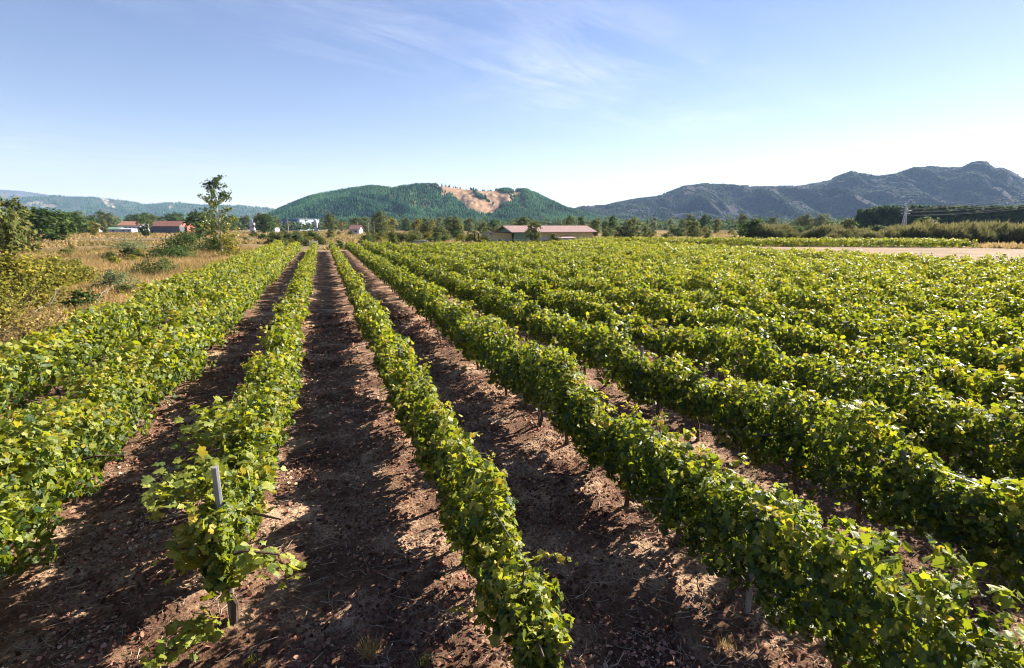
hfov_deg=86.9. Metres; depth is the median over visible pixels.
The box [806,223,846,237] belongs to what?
broom bush
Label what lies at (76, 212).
olive tree
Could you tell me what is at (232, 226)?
dark tree
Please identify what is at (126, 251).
dark bush
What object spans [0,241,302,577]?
vine row
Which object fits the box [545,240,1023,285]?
vine row
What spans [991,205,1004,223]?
plantation tree
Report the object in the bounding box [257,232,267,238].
dark bush
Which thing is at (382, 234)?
scrub bush
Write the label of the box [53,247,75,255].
scrub bush
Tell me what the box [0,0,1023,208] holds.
sky
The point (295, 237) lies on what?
dark bush
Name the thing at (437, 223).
grey tree
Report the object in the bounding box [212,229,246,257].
yellow shrub
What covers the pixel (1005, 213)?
plantation tree
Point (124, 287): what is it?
scrub bush
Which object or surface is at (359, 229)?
cottage
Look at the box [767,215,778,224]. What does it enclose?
olive tree
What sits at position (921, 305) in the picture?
vine row
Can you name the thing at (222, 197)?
poplar tree
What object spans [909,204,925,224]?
plantation tree
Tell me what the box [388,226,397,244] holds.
scrub bush
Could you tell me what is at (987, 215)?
plantation tree
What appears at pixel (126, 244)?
shrub
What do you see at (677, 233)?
dark bush
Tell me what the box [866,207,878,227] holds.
plantation tree
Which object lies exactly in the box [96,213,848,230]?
distant woodland
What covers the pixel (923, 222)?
broom bush
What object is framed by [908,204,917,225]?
plantation tree
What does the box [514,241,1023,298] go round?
vine row
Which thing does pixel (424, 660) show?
weed tuft
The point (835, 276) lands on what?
vine row
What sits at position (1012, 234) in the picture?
broom bush
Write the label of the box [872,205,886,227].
plantation tree
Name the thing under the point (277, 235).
scrub bush
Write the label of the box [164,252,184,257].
dark bush
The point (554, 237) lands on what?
scrub bush
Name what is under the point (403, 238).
scrub bush
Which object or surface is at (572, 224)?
grey tree
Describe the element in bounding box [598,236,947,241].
vine row
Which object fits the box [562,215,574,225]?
dark tree
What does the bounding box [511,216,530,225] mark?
olive tree
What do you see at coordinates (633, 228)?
grey tree
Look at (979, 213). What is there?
plantation tree
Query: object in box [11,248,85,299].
yellow shrub
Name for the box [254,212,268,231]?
olive tree
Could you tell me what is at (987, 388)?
vine row
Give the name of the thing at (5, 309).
yellow shrub
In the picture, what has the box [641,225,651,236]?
olive tree
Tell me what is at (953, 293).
vine row
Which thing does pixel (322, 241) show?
scrub bush
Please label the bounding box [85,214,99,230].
dark tree
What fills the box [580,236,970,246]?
vine row
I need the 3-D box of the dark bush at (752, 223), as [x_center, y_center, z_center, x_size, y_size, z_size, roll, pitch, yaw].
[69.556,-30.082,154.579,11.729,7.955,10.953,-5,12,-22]
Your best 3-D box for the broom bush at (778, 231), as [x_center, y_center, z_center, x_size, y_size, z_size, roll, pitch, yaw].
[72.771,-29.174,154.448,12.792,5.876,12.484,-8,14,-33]
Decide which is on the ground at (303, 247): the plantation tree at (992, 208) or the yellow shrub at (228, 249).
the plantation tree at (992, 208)
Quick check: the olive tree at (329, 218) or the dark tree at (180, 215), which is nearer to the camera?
the olive tree at (329, 218)
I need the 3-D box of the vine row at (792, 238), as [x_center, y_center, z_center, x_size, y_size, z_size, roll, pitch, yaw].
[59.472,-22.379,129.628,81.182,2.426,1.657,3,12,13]
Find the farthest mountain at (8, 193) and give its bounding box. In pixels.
[0,190,49,197]
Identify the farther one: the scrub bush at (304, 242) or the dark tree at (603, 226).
the dark tree at (603, 226)
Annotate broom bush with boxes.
[746,223,788,238]
[776,222,801,237]
[800,229,817,238]
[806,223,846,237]
[824,232,846,238]
[827,227,853,240]
[846,226,859,231]
[851,230,883,239]
[852,227,871,234]
[875,228,896,237]
[881,224,899,229]
[888,224,908,231]
[888,230,904,239]
[895,223,939,238]
[901,217,931,227]
[917,220,954,238]
[934,225,960,238]
[938,222,974,242]
[953,220,999,242]
[975,219,997,225]
[985,220,1014,239]
[992,223,1023,242]
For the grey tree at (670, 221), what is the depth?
348.80 m
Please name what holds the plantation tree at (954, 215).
on the ground at (303, 247)
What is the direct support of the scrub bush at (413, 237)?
on the ground at (303, 247)
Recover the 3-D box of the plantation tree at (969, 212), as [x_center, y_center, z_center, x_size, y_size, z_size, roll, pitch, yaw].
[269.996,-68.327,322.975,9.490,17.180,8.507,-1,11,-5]
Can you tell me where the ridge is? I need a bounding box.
[0,196,271,219]
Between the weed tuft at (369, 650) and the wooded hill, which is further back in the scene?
the wooded hill
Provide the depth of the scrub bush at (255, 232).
227.16 m
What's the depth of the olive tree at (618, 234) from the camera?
159.68 m
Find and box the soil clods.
[0,342,1023,667]
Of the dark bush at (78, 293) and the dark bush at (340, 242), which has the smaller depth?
the dark bush at (78, 293)
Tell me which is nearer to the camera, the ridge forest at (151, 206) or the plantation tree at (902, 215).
the plantation tree at (902, 215)
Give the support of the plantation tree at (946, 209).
on the ground at (303, 247)
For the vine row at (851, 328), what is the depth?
17.65 m
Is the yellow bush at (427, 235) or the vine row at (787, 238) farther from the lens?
the yellow bush at (427, 235)
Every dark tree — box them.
[21,206,90,240]
[71,214,89,232]
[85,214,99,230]
[122,213,140,220]
[135,217,153,235]
[156,212,182,220]
[171,212,184,220]
[182,209,218,238]
[218,216,240,230]
[250,213,275,232]
[401,221,411,230]
[487,220,500,230]
[487,222,499,231]
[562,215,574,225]
[577,216,585,225]
[598,220,607,231]
[605,215,617,232]
[699,214,712,230]
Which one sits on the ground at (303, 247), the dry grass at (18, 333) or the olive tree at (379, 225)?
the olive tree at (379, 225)
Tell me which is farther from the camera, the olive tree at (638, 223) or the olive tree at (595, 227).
the olive tree at (595, 227)
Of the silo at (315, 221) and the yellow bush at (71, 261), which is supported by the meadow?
the yellow bush at (71, 261)
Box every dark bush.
[57,287,109,308]
[116,246,143,258]
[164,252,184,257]
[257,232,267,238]
[288,234,304,242]
[304,231,318,237]
[335,238,344,249]
[358,233,378,243]
[440,236,449,240]
[452,230,465,237]
[669,227,684,236]
[729,215,775,238]
[790,222,810,232]
[868,224,887,231]
[913,213,940,223]
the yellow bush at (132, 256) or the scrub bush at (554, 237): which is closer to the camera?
the yellow bush at (132, 256)
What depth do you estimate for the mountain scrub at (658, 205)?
2389.19 m
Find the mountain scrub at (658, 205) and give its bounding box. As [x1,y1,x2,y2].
[574,160,1023,222]
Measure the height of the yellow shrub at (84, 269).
2.411 m
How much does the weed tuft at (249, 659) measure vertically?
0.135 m
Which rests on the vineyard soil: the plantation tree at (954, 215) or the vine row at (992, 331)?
the vine row at (992, 331)
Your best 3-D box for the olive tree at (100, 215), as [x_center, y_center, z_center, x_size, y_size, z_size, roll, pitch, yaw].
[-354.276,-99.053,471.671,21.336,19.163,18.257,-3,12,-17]
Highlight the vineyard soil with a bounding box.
[0,251,1023,667]
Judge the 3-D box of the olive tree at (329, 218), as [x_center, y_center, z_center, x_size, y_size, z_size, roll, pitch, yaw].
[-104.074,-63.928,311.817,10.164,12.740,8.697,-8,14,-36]
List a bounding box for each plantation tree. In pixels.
[853,209,865,229]
[860,207,874,227]
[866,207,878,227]
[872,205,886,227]
[879,205,892,227]
[886,204,899,226]
[893,206,907,225]
[896,205,912,224]
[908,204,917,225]
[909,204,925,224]
[923,205,935,221]
[928,206,938,222]
[935,205,944,223]
[938,205,952,223]
[947,206,959,224]
[951,205,967,223]
[961,205,973,222]
[966,204,978,223]
[972,206,984,222]
[976,206,992,222]
[986,205,999,221]
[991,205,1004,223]
[998,206,1011,221]
[1002,205,1018,223]
[1011,204,1023,224]
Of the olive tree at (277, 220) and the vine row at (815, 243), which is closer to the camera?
the vine row at (815, 243)
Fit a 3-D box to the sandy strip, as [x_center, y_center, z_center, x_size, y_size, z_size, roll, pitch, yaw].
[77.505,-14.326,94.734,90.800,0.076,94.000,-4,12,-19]
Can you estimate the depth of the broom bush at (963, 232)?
127.31 m
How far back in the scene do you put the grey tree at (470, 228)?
354.76 m
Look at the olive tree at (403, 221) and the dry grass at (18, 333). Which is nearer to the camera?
the dry grass at (18, 333)
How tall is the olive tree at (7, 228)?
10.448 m
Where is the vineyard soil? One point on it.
(328, 297)
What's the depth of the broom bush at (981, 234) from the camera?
128.70 m
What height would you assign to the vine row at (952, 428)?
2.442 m
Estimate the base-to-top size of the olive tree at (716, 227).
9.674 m
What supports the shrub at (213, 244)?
on the meadow
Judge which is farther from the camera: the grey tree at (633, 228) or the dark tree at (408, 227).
the dark tree at (408, 227)
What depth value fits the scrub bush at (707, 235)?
179.61 m
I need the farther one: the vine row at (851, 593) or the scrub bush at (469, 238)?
the scrub bush at (469, 238)
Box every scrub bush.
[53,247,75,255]
[96,250,120,260]
[104,283,136,295]
[156,257,173,266]
[248,230,257,236]
[264,231,279,242]
[271,234,282,239]
[283,231,293,240]
[300,237,310,245]
[316,236,328,244]
[373,231,388,240]
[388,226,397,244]
[395,231,409,242]
[406,231,420,242]
[430,224,453,238]
[430,232,442,239]
[461,233,476,241]
[476,233,493,241]
[546,233,561,241]
[601,229,611,236]
[605,226,614,236]
[703,232,712,237]
[815,231,828,238]
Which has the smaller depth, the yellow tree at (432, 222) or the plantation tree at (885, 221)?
the plantation tree at (885, 221)
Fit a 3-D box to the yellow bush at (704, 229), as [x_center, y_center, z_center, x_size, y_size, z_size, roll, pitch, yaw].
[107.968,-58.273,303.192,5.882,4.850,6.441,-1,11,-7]
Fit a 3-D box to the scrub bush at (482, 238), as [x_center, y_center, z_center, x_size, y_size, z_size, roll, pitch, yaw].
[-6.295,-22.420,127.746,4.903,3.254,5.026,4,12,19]
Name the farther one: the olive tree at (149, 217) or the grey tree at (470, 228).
the olive tree at (149, 217)
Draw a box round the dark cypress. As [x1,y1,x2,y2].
[737,220,747,235]
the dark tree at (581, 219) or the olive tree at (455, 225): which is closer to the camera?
the olive tree at (455, 225)
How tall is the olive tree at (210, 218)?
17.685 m
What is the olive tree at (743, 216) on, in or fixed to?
on the ground at (303, 247)
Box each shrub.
[0,238,85,315]
[0,258,64,335]
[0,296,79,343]
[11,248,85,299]
[43,258,101,285]
[85,260,149,290]
[101,234,154,250]
[122,251,186,275]
[136,237,205,259]
[160,225,204,253]
[199,229,234,251]
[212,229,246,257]
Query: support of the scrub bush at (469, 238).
on the ground at (303, 247)
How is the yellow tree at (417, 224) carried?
on the ground at (303, 247)
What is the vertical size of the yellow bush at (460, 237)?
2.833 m
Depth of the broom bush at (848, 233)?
135.20 m
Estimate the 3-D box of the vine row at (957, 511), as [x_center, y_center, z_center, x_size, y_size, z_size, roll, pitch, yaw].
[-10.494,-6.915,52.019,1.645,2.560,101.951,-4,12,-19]
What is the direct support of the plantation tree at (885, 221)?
on the ground at (303, 247)
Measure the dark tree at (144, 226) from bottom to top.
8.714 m
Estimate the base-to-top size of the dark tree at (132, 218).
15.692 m
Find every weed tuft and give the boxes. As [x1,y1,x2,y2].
[241,652,261,665]
[352,630,386,662]
[415,647,437,667]
[714,631,736,654]
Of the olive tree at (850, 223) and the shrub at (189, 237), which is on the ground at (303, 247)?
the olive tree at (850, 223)
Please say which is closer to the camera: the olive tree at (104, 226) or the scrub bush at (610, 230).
the scrub bush at (610, 230)
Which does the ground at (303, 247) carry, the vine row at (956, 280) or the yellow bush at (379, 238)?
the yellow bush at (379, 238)
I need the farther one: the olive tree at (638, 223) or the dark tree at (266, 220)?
the dark tree at (266, 220)
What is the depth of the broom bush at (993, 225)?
133.58 m
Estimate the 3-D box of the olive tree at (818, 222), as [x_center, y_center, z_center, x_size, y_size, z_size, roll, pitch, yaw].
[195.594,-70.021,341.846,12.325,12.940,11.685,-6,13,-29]
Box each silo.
[249,220,255,231]
[313,219,317,230]
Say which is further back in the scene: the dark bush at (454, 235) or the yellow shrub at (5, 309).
the dark bush at (454, 235)
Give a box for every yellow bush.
[65,259,81,266]
[107,256,121,265]
[123,254,138,259]
[373,236,384,240]
[422,232,433,239]
[456,234,468,240]
[701,226,707,233]
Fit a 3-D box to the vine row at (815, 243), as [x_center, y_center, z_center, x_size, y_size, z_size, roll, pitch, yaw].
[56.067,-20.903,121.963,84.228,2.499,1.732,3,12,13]
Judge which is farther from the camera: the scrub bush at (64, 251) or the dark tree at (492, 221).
the dark tree at (492, 221)
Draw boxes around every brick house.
[149,221,185,233]
[185,223,194,232]
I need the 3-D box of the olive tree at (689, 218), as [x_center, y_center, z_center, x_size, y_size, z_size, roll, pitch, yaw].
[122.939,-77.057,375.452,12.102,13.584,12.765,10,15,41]
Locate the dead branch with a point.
(49, 301)
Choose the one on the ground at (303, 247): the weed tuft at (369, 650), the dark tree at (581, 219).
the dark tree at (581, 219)
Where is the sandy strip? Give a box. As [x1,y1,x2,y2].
[737,246,1023,262]
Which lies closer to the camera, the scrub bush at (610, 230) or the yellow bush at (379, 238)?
the yellow bush at (379, 238)
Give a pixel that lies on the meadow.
(95, 246)
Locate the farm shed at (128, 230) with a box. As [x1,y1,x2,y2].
[119,228,137,231]
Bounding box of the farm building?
[116,221,149,230]
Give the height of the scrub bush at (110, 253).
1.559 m
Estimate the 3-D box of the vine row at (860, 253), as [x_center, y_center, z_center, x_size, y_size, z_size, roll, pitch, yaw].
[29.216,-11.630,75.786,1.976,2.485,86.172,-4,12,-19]
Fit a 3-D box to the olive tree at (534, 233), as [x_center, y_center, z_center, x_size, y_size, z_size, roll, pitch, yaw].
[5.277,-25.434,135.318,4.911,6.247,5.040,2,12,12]
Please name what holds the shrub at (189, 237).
on the meadow
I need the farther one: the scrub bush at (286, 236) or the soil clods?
the scrub bush at (286, 236)
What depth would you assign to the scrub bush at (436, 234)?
151.39 m
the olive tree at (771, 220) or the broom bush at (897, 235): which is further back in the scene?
the olive tree at (771, 220)
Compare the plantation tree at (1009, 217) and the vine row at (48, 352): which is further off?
the plantation tree at (1009, 217)
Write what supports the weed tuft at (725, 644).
on the vineyard soil
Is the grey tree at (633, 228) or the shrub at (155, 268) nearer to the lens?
the shrub at (155, 268)
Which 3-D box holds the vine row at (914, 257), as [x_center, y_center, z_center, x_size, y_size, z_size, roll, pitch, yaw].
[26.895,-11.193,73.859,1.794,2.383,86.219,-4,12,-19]
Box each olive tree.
[0,195,26,258]
[0,195,42,254]
[71,210,90,232]
[91,210,119,226]
[97,219,108,233]
[143,214,156,222]
[198,211,214,228]
[238,214,249,227]
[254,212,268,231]
[273,215,281,226]
[322,212,337,230]
[337,220,349,229]
[348,216,363,225]
[371,210,388,233]
[398,218,410,229]
[418,221,433,233]
[442,215,459,226]
[442,216,463,234]
[464,218,475,232]
[476,221,492,231]
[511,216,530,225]
[525,221,542,240]
[588,218,601,235]
[614,225,628,237]
[624,219,645,237]
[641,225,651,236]
[677,218,686,229]
[681,214,698,230]
[682,220,701,237]
[711,218,722,232]
[734,213,748,226]
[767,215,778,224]
[790,215,810,226]
[798,213,813,230]
[812,213,828,226]
[841,216,858,228]
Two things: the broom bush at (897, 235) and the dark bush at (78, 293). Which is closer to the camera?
the dark bush at (78, 293)
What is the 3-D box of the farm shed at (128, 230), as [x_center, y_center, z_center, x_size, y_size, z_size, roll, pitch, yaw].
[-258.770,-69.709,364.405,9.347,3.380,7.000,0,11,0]
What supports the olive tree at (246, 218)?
on the ground at (303, 247)
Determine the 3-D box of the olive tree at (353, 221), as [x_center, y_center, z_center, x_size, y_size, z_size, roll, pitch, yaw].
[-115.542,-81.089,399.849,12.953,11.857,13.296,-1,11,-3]
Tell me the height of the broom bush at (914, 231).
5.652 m
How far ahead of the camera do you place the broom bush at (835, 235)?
133.84 m
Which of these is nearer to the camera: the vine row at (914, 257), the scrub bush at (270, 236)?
the vine row at (914, 257)
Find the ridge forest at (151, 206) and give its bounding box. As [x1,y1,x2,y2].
[0,195,273,221]
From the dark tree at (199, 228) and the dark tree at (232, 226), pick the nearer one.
the dark tree at (199, 228)
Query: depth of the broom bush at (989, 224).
141.90 m
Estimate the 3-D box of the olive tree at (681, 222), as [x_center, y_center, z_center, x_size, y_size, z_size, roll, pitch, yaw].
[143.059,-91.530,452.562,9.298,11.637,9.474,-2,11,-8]
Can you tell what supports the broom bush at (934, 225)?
on the ground at (303, 247)
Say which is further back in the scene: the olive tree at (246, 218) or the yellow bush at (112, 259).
the olive tree at (246, 218)
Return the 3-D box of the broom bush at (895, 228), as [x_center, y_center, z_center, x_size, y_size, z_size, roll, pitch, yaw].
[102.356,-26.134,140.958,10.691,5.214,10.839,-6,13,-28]
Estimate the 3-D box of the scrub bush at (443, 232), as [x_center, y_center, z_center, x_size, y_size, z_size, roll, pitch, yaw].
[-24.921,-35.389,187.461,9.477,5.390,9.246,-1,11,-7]
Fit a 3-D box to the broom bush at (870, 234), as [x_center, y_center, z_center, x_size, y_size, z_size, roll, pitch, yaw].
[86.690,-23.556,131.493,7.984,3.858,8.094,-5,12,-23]
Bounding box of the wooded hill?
[307,186,574,219]
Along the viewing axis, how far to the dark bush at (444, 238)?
143.94 m
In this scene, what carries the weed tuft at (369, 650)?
on the vineyard soil
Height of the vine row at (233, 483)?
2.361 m
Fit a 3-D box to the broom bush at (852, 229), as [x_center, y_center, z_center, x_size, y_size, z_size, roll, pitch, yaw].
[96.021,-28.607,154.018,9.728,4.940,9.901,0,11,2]
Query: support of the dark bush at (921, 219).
on the ground at (303, 247)
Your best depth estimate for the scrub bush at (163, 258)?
54.05 m
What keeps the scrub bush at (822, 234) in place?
on the ground at (303, 247)
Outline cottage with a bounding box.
[348,225,363,233]
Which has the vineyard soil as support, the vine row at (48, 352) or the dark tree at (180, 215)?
the vine row at (48, 352)
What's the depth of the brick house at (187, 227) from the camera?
330.98 m
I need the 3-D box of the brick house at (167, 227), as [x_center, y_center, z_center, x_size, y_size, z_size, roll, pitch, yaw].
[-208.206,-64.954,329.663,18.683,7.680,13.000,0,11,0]
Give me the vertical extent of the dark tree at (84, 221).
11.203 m
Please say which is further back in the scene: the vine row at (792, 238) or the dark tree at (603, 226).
the dark tree at (603, 226)
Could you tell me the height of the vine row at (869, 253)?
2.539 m
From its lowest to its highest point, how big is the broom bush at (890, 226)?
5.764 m
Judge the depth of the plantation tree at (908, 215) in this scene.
320.94 m
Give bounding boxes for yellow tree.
[88,221,100,235]
[337,222,345,230]
[377,216,391,231]
[385,215,397,229]
[410,219,422,231]
[428,218,435,228]
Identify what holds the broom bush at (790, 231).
on the ground at (303, 247)
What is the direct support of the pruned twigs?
on the vineyard soil
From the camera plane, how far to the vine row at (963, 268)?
44.53 m
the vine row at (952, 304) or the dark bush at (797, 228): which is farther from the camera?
the dark bush at (797, 228)
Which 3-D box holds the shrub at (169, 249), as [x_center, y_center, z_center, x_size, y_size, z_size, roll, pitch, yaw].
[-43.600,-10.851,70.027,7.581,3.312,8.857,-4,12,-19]
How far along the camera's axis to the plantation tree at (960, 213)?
320.81 m
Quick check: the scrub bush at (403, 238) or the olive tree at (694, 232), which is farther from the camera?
the olive tree at (694, 232)
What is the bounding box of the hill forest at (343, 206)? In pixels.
[252,182,624,222]
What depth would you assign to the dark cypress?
200.76 m
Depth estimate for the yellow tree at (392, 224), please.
383.60 m
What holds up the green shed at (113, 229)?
on the ground at (303, 247)
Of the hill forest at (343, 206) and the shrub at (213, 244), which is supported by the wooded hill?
the hill forest at (343, 206)
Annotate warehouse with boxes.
[279,219,318,230]
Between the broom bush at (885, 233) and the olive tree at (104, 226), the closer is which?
the broom bush at (885, 233)
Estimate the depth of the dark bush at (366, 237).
139.65 m
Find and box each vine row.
[0,239,285,424]
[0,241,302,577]
[137,241,318,667]
[328,241,578,667]
[345,241,1023,667]
[361,239,1023,605]
[379,241,1023,485]
[399,241,1023,421]
[419,242,1023,400]
[436,241,1023,357]
[451,241,1023,341]
[468,242,1023,326]
[483,239,1022,318]
[499,241,1023,300]
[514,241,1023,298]
[528,241,1023,297]
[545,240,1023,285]
[549,240,1023,278]
[561,239,1023,273]
[568,238,1022,272]
[574,236,977,247]
[575,238,1023,268]
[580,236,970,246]
[583,238,1023,265]
[585,238,1023,265]
[596,235,954,244]
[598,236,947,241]
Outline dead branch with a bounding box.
[34,288,62,311]
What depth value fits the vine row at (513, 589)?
6.31 m
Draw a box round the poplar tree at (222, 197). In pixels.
[193,175,240,250]
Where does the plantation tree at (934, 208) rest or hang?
on the ground at (303, 247)
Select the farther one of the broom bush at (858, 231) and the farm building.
the farm building
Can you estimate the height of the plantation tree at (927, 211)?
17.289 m
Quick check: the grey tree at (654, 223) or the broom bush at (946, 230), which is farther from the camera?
the grey tree at (654, 223)
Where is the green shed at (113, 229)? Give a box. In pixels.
[107,227,123,232]
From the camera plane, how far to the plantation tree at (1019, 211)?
320.65 m
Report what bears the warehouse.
on the ground at (303, 247)
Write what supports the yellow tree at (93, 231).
on the ground at (303, 247)
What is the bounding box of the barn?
[474,225,596,241]
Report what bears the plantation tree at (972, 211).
on the ground at (303, 247)
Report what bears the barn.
on the ground at (303, 247)
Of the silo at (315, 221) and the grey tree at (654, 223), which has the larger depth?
the silo at (315, 221)
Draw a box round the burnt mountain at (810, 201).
[579,162,1023,220]
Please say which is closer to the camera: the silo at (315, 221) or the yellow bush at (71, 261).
the yellow bush at (71, 261)
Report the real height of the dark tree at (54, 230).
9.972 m
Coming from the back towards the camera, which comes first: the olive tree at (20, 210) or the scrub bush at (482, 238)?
the scrub bush at (482, 238)
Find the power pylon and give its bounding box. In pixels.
[899,205,910,224]
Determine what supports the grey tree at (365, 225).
on the ground at (303, 247)
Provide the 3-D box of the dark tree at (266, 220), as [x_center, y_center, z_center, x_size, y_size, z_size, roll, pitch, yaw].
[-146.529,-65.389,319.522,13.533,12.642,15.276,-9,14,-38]
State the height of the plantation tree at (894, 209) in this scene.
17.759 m
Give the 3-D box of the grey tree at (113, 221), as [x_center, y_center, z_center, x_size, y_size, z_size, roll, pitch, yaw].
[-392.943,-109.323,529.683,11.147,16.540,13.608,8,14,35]
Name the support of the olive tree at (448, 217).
on the ground at (303, 247)
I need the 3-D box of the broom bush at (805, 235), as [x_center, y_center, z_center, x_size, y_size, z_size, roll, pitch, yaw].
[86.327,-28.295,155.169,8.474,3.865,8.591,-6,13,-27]
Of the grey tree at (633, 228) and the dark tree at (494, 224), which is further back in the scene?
the dark tree at (494, 224)
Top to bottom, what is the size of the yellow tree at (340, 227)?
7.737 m
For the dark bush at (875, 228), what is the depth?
160.78 m
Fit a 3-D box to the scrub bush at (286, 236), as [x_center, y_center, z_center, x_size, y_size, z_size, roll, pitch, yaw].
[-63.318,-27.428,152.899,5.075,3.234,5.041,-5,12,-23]
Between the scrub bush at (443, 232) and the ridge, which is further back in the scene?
the ridge
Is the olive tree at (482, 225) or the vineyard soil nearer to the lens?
the vineyard soil
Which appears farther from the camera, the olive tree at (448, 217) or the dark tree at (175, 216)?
the dark tree at (175, 216)
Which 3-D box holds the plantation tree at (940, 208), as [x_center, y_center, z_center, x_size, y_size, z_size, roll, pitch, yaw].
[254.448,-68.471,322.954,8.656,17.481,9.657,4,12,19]
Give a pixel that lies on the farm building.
(128, 224)
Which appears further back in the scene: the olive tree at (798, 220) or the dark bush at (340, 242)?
the olive tree at (798, 220)
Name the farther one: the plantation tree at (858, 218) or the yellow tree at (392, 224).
the yellow tree at (392, 224)
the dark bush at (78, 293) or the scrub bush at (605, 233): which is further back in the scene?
the scrub bush at (605, 233)
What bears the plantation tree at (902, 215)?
on the ground at (303, 247)
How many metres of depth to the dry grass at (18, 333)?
20.29 m
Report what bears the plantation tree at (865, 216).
on the ground at (303, 247)
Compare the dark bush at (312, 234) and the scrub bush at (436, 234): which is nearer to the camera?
the scrub bush at (436, 234)
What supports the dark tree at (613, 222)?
on the ground at (303, 247)
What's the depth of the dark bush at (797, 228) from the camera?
162.78 m
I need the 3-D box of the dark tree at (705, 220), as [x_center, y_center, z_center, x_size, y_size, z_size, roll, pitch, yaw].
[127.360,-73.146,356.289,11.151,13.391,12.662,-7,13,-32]
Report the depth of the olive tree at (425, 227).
227.17 m
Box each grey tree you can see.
[107,215,118,226]
[354,217,372,232]
[435,217,444,228]
[466,223,473,231]
[565,216,581,225]
[622,218,645,237]
[649,217,657,229]
[666,218,676,230]
[823,212,835,224]
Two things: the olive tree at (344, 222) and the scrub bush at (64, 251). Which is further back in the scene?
the olive tree at (344, 222)
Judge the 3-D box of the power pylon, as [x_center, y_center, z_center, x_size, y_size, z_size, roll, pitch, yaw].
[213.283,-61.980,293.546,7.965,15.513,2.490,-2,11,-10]
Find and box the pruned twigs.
[0,338,1023,667]
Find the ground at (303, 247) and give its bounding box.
[36,229,972,249]
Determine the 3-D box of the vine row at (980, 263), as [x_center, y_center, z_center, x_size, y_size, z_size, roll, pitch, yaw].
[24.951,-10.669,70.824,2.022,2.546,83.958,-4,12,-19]
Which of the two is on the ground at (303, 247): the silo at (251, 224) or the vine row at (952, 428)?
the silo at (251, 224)
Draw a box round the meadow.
[11,244,284,383]
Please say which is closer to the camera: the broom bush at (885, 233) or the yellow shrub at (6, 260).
the yellow shrub at (6, 260)
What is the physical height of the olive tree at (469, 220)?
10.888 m
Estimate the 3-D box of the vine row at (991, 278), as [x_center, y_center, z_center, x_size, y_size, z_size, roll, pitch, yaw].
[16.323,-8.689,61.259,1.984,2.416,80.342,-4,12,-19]
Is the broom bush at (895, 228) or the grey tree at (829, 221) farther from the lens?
the grey tree at (829, 221)
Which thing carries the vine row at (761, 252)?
on the vineyard soil
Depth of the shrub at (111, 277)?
35.71 m
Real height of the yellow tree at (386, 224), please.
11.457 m

